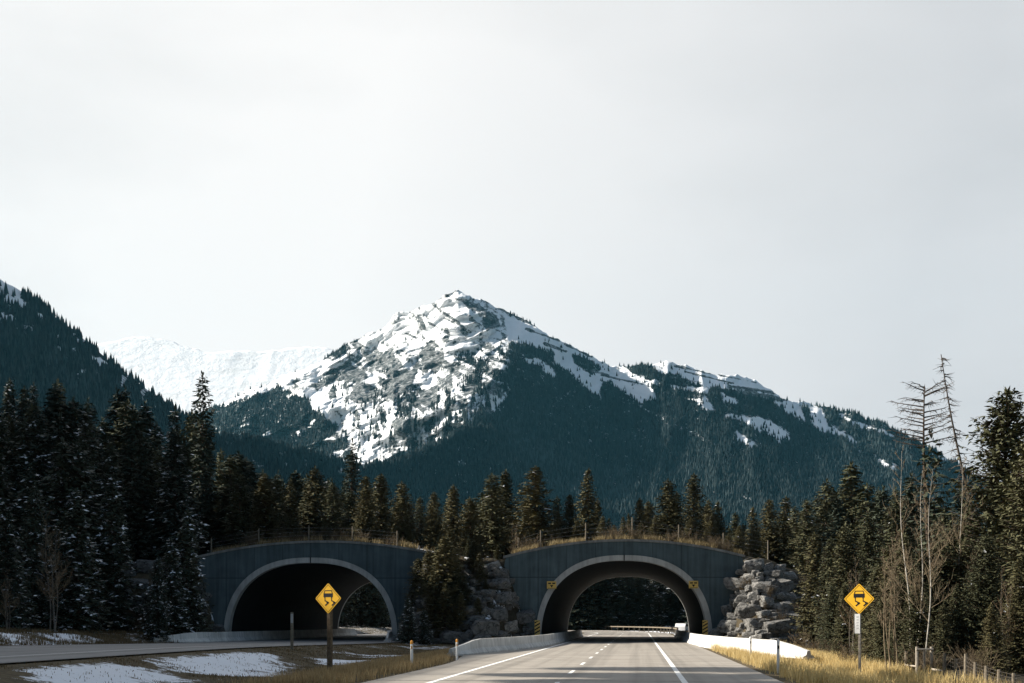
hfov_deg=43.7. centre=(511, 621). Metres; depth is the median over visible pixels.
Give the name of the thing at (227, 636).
concrete barrier
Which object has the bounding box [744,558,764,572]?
boulder
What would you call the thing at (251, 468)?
spruce tree
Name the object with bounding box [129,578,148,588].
boulder
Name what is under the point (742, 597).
boulder
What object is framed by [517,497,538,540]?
spruce tree
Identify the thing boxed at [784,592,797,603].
boulder
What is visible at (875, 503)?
spruce tree
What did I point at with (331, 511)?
pine tree
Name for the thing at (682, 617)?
spruce tree
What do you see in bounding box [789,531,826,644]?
spruce tree
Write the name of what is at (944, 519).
pine tree
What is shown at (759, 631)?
boulder
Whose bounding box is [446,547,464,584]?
spruce tree
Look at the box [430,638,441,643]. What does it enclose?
boulder
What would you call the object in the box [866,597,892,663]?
pine tree
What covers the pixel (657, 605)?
spruce tree
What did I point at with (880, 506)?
spruce tree
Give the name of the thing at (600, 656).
road
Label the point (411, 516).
pine tree
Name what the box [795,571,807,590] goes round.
shrub
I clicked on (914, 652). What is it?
shrub
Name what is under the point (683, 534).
shrub
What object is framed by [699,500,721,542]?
spruce tree
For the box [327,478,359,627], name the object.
spruce tree
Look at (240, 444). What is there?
mountain forest
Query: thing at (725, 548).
shrub
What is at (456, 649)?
guide post
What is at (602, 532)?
shrub
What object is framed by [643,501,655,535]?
spruce tree
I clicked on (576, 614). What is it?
spruce tree
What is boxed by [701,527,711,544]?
spruce tree
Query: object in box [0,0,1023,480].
sky
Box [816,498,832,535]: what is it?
spruce tree
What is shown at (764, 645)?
concrete barrier
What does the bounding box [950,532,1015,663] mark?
pine tree
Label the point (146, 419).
spruce tree
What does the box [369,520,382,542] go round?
spruce tree
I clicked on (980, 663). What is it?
shrub
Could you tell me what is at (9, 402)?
spruce tree
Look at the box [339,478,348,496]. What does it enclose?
spruce tree
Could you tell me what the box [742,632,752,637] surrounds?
boulder
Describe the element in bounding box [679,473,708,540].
spruce tree
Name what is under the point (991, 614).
pine tree
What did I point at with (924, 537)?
pine tree
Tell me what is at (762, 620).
boulder
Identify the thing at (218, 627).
boulder
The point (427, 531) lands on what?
spruce tree
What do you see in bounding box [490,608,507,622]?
boulder
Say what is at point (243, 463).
spruce tree
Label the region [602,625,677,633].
guard rail
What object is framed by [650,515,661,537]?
spruce tree
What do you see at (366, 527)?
spruce tree
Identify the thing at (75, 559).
spruce tree
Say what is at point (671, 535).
shrub
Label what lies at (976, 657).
shrub
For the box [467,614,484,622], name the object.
boulder
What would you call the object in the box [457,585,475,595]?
boulder
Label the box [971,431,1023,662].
pine tree
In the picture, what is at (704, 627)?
marker board
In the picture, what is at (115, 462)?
spruce tree
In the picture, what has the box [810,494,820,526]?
spruce tree
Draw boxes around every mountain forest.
[0,281,425,539]
[154,416,530,528]
[192,310,1011,540]
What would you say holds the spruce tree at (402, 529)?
on the hill at (512, 615)
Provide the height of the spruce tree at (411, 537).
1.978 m
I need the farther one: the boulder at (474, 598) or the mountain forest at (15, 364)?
the mountain forest at (15, 364)
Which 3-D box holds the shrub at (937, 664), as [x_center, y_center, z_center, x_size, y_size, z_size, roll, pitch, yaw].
[16.101,1.479,48.582,1.341,1.288,1.395,0,0,42]
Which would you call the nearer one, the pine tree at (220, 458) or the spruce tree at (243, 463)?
the spruce tree at (243, 463)
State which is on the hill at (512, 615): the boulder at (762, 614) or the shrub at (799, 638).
the boulder at (762, 614)
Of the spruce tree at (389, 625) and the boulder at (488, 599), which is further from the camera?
the spruce tree at (389, 625)
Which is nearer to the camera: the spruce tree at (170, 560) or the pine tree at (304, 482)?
the spruce tree at (170, 560)
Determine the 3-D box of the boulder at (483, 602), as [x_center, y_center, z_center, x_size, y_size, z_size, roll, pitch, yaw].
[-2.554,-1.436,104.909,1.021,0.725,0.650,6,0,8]
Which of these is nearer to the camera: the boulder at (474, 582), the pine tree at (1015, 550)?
the pine tree at (1015, 550)
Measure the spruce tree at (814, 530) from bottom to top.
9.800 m
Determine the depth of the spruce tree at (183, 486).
126.72 m
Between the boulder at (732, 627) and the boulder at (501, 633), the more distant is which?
the boulder at (732, 627)
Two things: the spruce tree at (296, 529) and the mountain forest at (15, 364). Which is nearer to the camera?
the spruce tree at (296, 529)
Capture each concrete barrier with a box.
[153,629,356,642]
[383,631,393,642]
[446,630,582,655]
[674,630,813,658]
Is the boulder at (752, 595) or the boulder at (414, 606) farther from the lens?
the boulder at (414, 606)
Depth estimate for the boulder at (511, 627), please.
104.72 m
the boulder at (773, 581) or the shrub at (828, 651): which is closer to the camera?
the shrub at (828, 651)
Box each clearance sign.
[547,581,555,588]
[689,581,697,587]
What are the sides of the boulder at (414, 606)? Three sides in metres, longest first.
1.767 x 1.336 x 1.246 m
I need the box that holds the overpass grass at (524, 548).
[213,534,743,553]
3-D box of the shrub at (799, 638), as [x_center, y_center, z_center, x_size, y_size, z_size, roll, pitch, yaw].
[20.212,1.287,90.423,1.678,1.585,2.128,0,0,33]
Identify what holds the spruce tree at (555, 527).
on the hill at (512, 615)
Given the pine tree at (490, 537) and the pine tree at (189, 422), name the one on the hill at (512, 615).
the pine tree at (490, 537)
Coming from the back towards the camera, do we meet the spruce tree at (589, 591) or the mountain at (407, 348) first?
the mountain at (407, 348)
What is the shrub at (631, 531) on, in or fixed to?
on the hill at (512, 615)
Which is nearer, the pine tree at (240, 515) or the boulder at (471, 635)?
the boulder at (471, 635)
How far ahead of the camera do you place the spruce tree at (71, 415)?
126.86 m
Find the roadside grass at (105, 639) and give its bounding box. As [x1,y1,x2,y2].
[0,627,179,645]
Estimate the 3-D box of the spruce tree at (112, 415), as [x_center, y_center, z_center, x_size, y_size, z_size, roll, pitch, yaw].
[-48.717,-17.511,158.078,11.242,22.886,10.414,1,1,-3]
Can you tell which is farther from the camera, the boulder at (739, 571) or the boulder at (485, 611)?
the boulder at (739, 571)
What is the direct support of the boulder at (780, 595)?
on the hill at (512, 615)
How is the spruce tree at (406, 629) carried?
on the ground at (192, 659)
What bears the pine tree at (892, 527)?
on the ground at (192, 659)
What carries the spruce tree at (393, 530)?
on the hill at (512, 615)
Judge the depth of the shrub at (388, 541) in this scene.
114.44 m
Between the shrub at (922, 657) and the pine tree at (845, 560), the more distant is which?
the pine tree at (845, 560)
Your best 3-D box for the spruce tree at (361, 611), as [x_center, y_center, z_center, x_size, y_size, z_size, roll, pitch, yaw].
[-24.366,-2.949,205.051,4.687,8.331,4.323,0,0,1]
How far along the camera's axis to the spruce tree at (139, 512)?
113.62 m
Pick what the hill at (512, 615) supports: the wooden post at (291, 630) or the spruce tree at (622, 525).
the spruce tree at (622, 525)
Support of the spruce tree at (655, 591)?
on the ground at (192, 659)
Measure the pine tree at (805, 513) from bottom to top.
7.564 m
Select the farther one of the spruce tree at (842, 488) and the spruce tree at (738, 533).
the spruce tree at (842, 488)
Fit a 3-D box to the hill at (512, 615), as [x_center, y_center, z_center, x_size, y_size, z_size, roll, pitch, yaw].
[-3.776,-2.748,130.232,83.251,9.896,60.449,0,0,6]
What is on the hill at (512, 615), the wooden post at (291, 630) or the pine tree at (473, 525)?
the pine tree at (473, 525)
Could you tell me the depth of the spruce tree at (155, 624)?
97.67 m
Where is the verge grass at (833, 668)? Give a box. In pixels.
[708,640,1015,682]
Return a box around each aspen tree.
[882,444,952,646]
[904,461,960,662]
[932,454,982,594]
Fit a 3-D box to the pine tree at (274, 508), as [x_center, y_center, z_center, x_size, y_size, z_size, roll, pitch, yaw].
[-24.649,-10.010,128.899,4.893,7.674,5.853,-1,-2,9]
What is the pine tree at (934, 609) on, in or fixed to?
on the ground at (192, 659)
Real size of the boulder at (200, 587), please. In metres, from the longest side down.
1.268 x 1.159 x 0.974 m
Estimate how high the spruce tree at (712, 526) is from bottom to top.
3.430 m
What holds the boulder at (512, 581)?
on the hill at (512, 615)
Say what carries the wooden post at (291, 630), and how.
on the ground at (192, 659)
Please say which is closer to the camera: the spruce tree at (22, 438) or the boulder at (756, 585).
the boulder at (756, 585)
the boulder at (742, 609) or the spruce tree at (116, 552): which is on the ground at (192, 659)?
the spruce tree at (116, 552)
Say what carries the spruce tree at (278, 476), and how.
on the ground at (192, 659)
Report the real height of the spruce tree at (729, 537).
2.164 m
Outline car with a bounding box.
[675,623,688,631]
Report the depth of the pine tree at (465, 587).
104.78 m
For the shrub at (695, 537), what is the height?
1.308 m
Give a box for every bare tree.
[0,570,18,628]
[36,512,72,632]
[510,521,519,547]
[838,555,860,656]
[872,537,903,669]
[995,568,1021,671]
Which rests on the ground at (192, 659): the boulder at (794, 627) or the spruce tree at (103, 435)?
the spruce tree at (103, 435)
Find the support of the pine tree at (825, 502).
on the hill at (512, 615)
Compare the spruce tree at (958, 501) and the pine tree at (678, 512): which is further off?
the pine tree at (678, 512)
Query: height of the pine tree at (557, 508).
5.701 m
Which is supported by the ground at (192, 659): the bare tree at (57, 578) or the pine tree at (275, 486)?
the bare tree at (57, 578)
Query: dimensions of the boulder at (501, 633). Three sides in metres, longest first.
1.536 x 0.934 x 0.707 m
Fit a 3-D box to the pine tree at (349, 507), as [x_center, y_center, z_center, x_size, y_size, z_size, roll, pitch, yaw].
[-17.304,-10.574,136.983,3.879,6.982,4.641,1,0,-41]
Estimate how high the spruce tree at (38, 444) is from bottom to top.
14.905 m
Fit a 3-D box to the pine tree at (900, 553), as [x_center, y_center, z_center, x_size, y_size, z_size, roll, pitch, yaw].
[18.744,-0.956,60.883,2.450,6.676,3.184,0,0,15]
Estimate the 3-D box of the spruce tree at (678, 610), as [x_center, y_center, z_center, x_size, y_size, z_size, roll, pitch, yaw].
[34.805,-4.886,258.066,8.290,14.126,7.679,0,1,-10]
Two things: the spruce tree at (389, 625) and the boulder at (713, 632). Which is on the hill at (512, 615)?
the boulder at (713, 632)
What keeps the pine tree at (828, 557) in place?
on the ground at (192, 659)
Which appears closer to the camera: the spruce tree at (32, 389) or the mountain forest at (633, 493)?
the spruce tree at (32, 389)
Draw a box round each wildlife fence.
[211,525,397,551]
[518,517,768,559]
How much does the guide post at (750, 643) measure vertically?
1.458 m
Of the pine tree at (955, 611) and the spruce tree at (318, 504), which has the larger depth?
the spruce tree at (318, 504)
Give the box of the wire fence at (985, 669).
[904,647,1023,682]
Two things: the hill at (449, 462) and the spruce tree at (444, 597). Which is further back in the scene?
the hill at (449, 462)
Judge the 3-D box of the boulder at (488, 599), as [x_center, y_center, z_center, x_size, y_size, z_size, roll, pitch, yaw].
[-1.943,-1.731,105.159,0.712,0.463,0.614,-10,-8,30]
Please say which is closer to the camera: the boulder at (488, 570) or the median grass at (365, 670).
the median grass at (365, 670)
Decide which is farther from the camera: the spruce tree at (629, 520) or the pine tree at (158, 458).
the pine tree at (158, 458)
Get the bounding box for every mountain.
[0,279,419,539]
[97,337,334,413]
[200,290,982,534]
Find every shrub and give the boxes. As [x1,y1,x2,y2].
[272,530,288,540]
[291,533,305,540]
[332,527,345,540]
[351,529,369,538]
[384,536,394,544]
[386,534,403,545]
[519,534,541,547]
[600,529,612,538]
[604,526,622,537]
[609,525,626,538]
[625,524,644,538]
[662,529,676,541]
[673,530,692,540]
[683,533,697,541]
[702,535,720,546]
[721,539,733,550]
[734,577,745,591]
[742,575,753,584]
[758,595,773,609]
[764,580,777,596]
[786,631,809,646]
[794,633,820,650]
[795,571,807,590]
[817,639,831,654]
[834,638,866,665]
[887,641,937,673]
[903,644,936,663]
[909,643,944,672]
[919,644,955,675]
[947,643,983,672]
[951,644,995,672]
[955,645,1008,674]
[961,644,998,677]
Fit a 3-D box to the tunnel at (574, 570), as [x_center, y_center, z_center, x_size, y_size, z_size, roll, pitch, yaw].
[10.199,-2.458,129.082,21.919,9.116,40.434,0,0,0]
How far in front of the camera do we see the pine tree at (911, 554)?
71.79 m
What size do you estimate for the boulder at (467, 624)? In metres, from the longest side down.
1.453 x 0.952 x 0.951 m
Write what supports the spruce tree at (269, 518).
on the hill at (512, 615)
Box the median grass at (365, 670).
[205,646,460,682]
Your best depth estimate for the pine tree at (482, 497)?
145.02 m
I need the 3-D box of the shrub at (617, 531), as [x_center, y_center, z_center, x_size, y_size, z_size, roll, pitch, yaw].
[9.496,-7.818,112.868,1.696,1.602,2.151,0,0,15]
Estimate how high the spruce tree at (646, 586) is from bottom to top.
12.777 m
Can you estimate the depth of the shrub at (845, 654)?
59.51 m
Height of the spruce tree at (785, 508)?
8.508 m
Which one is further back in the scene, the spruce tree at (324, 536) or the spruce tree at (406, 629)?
the spruce tree at (324, 536)
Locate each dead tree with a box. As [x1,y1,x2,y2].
[886,377,963,562]
[933,354,985,545]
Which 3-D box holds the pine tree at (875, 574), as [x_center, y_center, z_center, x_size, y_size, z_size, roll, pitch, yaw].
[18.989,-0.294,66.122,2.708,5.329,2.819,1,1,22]
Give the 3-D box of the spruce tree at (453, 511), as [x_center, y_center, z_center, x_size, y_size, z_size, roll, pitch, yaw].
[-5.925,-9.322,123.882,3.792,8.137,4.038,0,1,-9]
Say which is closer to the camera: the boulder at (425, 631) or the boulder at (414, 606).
the boulder at (425, 631)
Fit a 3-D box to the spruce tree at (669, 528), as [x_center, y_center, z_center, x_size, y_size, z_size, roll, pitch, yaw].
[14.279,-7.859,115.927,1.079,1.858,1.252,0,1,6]
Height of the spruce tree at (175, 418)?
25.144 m
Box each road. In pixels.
[0,633,399,662]
[363,630,783,682]
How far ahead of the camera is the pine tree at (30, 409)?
127.16 m
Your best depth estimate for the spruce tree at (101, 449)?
126.90 m
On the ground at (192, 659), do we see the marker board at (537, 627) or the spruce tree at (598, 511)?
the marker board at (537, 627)
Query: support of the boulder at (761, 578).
on the hill at (512, 615)
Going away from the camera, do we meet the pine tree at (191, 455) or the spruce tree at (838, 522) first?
the spruce tree at (838, 522)
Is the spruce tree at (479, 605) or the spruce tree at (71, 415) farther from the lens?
the spruce tree at (71, 415)
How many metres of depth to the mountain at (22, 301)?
1784.33 m
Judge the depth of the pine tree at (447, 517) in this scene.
145.30 m
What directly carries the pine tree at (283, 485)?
on the ground at (192, 659)
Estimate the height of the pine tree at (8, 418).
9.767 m
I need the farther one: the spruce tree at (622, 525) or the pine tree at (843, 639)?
the spruce tree at (622, 525)
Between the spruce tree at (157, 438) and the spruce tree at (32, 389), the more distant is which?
the spruce tree at (32, 389)
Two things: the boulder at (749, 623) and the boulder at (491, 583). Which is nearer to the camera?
the boulder at (749, 623)
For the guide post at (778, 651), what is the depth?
46.16 m
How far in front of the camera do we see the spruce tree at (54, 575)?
93.74 m
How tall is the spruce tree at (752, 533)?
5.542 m
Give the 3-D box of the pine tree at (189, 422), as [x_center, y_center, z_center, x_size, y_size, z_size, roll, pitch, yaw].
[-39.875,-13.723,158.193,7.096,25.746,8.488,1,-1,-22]
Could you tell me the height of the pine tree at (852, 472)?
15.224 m
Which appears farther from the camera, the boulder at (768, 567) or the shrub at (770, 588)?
the boulder at (768, 567)
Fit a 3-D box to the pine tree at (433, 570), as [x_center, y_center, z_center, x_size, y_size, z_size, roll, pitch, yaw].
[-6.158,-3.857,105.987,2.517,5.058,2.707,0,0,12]
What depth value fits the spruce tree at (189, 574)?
103.60 m
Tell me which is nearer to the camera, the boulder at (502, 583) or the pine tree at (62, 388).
the boulder at (502, 583)
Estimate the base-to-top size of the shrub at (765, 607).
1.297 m
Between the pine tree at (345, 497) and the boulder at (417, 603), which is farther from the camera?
the pine tree at (345, 497)
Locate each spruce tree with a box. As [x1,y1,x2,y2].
[0,378,21,459]
[0,413,20,514]
[0,458,29,588]
[0,507,40,630]
[1,481,60,630]
[2,418,42,547]
[4,406,58,549]
[4,464,50,621]
[7,385,36,482]
[25,381,41,440]
[25,412,75,531]
[25,437,108,626]
[30,381,74,488]
[35,522,73,632]
[43,488,113,632]
[44,435,136,631]
[51,396,103,515]
[72,405,120,559]
[79,398,103,454]
[86,446,147,561]
[90,433,108,505]
[90,475,147,631]
[91,416,119,492]
[99,405,162,561]
[100,388,134,488]
[111,385,142,452]
[118,435,172,560]
[126,400,161,493]
[133,428,210,557]
[135,421,167,546]
[135,555,176,642]
[151,440,207,558]
[151,536,193,635]
[162,403,185,466]
[162,508,219,636]
[187,370,220,543]
[188,585,209,631]
[191,465,224,555]
[198,451,261,552]
[220,456,260,510]
[244,474,284,543]
[258,469,267,486]
[270,478,307,539]
[273,470,283,491]
[280,470,306,513]
[282,491,299,521]
[290,522,301,540]
[292,465,336,539]
[318,477,358,623]
[321,528,327,539]
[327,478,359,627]
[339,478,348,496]
[341,438,362,529]
[346,475,384,539]
[346,525,353,537]
[347,489,390,627]
[347,587,369,626]
[347,598,357,625]
[359,473,398,543]
[361,518,373,542]
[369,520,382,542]
[378,598,391,627]
[383,481,422,544]
[388,525,399,544]
[393,597,419,642]
[402,559,426,604]
[406,529,416,544]
[413,609,434,644]
[414,550,433,595]
[415,535,469,606]
[418,572,444,623]
[419,507,443,547]
[421,492,447,552]
[428,583,458,635]
[436,528,465,565]
[441,485,465,553]
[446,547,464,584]
[451,593,469,628]
[455,496,488,557]
[465,541,481,569]
[469,553,487,583]
[472,598,481,614]
[493,469,523,558]
[493,545,502,560]
[502,466,564,551]
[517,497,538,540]
[519,515,532,540]
[523,530,532,543]
[549,522,562,541]
[557,494,577,540]
[567,468,601,540]
[568,589,598,629]
[568,594,584,629]
[569,582,604,629]
[571,520,583,541]
[572,580,621,629]
[589,500,604,539]
[589,578,619,629]
[595,516,608,537]
[602,577,640,630]
[606,577,636,611]
[614,577,641,630]
[619,517,628,536]
[624,514,635,536]
[624,577,651,630]
[631,498,650,536]
[632,578,660,629]
[638,519,645,536]
[640,578,653,612]
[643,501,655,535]
[646,581,675,629]
[648,478,689,541]
[649,580,665,611]
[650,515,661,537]
[652,585,686,629]
[664,525,673,540]
[669,595,687,622]
[672,603,687,623]
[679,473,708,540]
[683,517,699,540]
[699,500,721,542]
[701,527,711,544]
[706,514,718,542]
[707,502,730,548]
[724,534,734,551]
[731,526,748,554]
[743,506,766,558]
[756,499,784,563]
[764,496,801,570]
[779,524,803,571]
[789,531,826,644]
[803,514,822,573]
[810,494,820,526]
[811,496,860,581]
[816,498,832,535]
[837,477,850,523]
[851,485,895,642]
[871,493,883,513]
[873,486,884,512]
[890,471,928,557]
[913,495,949,546]
[946,488,967,537]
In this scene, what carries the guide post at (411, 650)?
on the ground at (192, 659)
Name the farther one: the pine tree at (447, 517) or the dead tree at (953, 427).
the pine tree at (447, 517)
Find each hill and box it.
[59,544,825,644]
[211,428,527,526]
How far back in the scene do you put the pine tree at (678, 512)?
132.73 m
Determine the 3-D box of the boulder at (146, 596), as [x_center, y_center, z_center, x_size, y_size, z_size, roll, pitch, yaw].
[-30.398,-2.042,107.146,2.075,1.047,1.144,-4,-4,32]
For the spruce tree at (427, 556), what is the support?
on the hill at (512, 615)
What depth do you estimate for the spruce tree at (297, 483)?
140.50 m
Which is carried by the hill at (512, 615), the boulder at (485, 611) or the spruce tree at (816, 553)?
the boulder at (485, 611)
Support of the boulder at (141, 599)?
on the hill at (512, 615)
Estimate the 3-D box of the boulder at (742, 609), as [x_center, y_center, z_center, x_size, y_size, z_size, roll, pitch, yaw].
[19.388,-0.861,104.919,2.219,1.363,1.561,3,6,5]
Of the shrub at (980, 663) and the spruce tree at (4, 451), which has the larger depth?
the spruce tree at (4, 451)
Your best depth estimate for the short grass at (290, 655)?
62.37 m
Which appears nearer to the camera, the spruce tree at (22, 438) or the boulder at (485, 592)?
the boulder at (485, 592)
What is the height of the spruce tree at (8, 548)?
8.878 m
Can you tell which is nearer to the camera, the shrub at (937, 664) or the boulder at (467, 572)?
the shrub at (937, 664)
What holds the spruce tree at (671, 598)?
on the ground at (192, 659)
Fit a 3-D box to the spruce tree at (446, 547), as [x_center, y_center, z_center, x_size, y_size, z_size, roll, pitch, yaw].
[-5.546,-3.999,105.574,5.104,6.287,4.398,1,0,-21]
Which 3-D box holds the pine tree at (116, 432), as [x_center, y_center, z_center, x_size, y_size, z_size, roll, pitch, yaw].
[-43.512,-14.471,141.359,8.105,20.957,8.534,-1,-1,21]
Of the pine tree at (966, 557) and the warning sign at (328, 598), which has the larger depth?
the pine tree at (966, 557)
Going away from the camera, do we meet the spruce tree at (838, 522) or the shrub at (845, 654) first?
the shrub at (845, 654)
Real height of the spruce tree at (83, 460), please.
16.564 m
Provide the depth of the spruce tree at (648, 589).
275.58 m
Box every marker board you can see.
[535,620,539,634]
[702,620,707,634]
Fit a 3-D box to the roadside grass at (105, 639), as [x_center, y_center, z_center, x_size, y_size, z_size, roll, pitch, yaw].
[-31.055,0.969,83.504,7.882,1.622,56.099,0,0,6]
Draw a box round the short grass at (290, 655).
[0,642,460,682]
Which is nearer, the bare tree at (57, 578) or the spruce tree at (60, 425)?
the bare tree at (57, 578)
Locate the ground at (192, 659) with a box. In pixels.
[0,530,1023,682]
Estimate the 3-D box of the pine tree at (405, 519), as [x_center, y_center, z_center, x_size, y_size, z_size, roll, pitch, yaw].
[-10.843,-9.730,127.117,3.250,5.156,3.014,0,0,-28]
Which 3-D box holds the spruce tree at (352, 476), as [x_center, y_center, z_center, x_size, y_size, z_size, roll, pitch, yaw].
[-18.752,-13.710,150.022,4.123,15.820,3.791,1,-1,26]
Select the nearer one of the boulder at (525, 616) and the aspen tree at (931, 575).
the aspen tree at (931, 575)
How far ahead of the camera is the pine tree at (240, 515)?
117.83 m
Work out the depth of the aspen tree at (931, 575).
54.97 m
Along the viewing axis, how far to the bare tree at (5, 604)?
84.07 m
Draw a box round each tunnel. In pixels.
[196,540,428,640]
[503,539,744,635]
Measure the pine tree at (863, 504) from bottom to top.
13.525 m
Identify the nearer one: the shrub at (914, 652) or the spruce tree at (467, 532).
the shrub at (914, 652)
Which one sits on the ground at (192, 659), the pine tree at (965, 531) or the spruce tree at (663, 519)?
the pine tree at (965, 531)
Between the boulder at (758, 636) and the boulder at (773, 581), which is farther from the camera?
the boulder at (773, 581)
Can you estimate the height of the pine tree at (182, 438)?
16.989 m
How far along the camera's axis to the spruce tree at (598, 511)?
121.71 m
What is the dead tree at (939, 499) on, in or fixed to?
on the ground at (192, 659)
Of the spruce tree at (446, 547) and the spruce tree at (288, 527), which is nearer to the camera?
the spruce tree at (446, 547)
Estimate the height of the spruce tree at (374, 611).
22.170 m
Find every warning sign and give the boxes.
[316,584,340,668]
[845,584,873,672]
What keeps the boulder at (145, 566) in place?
on the hill at (512, 615)
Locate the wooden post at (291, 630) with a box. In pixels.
[290,612,292,649]
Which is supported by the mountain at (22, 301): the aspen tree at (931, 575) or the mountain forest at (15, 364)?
the mountain forest at (15, 364)
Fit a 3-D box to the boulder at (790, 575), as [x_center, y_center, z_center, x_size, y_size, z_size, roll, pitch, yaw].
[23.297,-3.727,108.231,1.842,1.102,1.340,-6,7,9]
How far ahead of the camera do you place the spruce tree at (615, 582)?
256.79 m
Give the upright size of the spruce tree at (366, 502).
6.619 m
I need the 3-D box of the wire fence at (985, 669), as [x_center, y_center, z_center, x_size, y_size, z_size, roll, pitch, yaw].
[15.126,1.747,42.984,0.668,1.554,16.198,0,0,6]
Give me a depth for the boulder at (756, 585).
105.63 m
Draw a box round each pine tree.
[4,413,16,465]
[8,402,43,490]
[43,378,70,453]
[63,396,79,439]
[103,398,148,543]
[136,447,169,542]
[161,430,197,520]
[181,407,215,487]
[186,420,216,553]
[202,454,260,548]
[213,448,226,501]
[221,473,257,545]
[246,487,286,538]
[260,476,296,534]
[278,479,285,495]
[292,497,319,538]
[301,474,320,525]
[315,482,349,538]
[320,484,356,539]
[333,493,353,537]
[340,491,357,535]
[340,501,367,625]
[395,503,414,536]
[404,503,416,542]
[412,497,430,547]
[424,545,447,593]
[442,501,461,542]
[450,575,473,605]
[460,502,484,554]
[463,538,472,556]
[471,492,500,557]
[472,487,519,554]
[473,473,517,557]
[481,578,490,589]
[546,496,563,540]
[604,518,612,536]
[665,496,689,535]
[725,512,741,542]
[735,524,751,558]
[776,507,807,569]
[781,499,823,571]
[804,478,847,574]
[807,537,842,644]
[813,523,870,644]
[813,583,848,652]
[819,461,878,574]
[820,489,849,533]
[826,583,856,655]
[849,482,883,576]
[849,583,875,657]
[850,509,882,623]
[852,565,886,661]
[854,496,919,632]
[856,546,900,657]
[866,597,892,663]
[880,574,912,666]
[882,533,919,663]
[887,486,905,535]
[891,584,936,667]
[892,546,948,653]
[897,537,918,627]
[911,525,935,584]
[911,537,967,649]
[916,510,956,564]
[920,571,953,667]
[926,603,960,669]
[929,522,969,612]
[933,583,978,668]
[934,386,1023,638]
[941,511,978,570]
[946,537,979,645]
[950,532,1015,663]
[952,570,988,664]
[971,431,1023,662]
[973,602,1012,676]
[981,558,1023,673]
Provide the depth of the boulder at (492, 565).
107.80 m
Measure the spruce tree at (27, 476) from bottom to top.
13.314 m
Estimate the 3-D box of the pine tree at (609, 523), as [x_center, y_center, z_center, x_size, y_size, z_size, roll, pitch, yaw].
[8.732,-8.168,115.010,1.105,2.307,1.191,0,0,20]
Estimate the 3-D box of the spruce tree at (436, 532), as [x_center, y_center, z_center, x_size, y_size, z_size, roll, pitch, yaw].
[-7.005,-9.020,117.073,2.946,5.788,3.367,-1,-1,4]
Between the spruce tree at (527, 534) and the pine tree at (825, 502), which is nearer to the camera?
the spruce tree at (527, 534)
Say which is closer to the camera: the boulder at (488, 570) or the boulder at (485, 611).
the boulder at (485, 611)
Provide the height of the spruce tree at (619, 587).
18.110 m
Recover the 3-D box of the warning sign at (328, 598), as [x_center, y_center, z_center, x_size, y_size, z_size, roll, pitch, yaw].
[-6.448,0.509,45.079,1.050,3.675,0.184,0,0,26]
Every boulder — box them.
[124,570,136,575]
[126,594,145,606]
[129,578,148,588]
[136,559,154,572]
[142,591,160,601]
[143,604,164,619]
[191,582,205,592]
[208,624,225,631]
[406,604,416,613]
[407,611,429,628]
[413,595,422,602]
[415,599,423,607]
[417,628,433,638]
[421,598,431,608]
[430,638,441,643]
[439,630,469,643]
[450,606,478,618]
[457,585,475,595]
[458,620,472,630]
[462,570,471,576]
[465,629,474,637]
[466,595,482,604]
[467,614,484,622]
[469,578,483,585]
[470,619,499,635]
[473,635,491,639]
[474,565,490,575]
[477,599,486,605]
[480,589,495,597]
[480,608,493,614]
[483,597,493,601]
[486,560,500,569]
[486,581,495,586]
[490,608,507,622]
[492,578,510,589]
[493,567,508,578]
[494,591,513,604]
[494,630,508,637]
[504,620,517,633]
[505,605,512,610]
[509,578,514,584]
[516,609,535,623]
[523,626,534,634]
[708,627,723,635]
[717,620,736,632]
[720,604,732,616]
[723,577,743,590]
[726,612,736,619]
[727,631,737,636]
[729,598,735,603]
[730,624,735,630]
[734,602,761,617]
[734,627,743,633]
[735,569,745,574]
[735,593,746,602]
[742,573,754,580]
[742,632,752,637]
[743,618,763,631]
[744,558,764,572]
[745,584,751,591]
[747,590,759,598]
[750,628,758,633]
[751,599,758,603]
[751,634,763,638]
[752,581,771,591]
[755,576,763,581]
[755,610,770,617]
[755,629,766,634]
[756,572,763,576]
[759,596,773,608]
[759,618,770,622]
[763,564,773,570]
[763,569,783,578]
[763,619,790,635]
[764,579,775,584]
[769,637,780,640]
[771,585,779,593]
[771,612,784,619]
[772,601,794,611]
[773,579,794,591]
[774,564,785,570]
[775,592,784,599]
[780,634,798,643]
[783,571,797,581]
[783,610,802,623]
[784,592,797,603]
[790,624,803,634]
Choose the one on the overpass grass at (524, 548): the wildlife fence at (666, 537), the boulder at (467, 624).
the wildlife fence at (666, 537)
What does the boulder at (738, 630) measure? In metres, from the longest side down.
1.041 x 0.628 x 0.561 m
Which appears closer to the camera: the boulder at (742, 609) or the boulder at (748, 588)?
the boulder at (742, 609)
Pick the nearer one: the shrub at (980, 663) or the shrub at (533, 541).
the shrub at (980, 663)
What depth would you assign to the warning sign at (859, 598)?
45.02 m
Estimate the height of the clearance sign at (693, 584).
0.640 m
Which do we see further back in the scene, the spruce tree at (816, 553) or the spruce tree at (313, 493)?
the spruce tree at (313, 493)
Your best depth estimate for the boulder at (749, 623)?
102.81 m
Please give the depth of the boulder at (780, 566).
108.31 m
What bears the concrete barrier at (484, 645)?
on the road at (600, 656)
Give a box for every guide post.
[410,640,412,662]
[456,639,457,659]
[749,637,751,651]
[777,639,779,672]
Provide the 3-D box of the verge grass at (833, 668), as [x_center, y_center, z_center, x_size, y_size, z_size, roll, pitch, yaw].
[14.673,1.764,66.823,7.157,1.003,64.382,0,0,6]

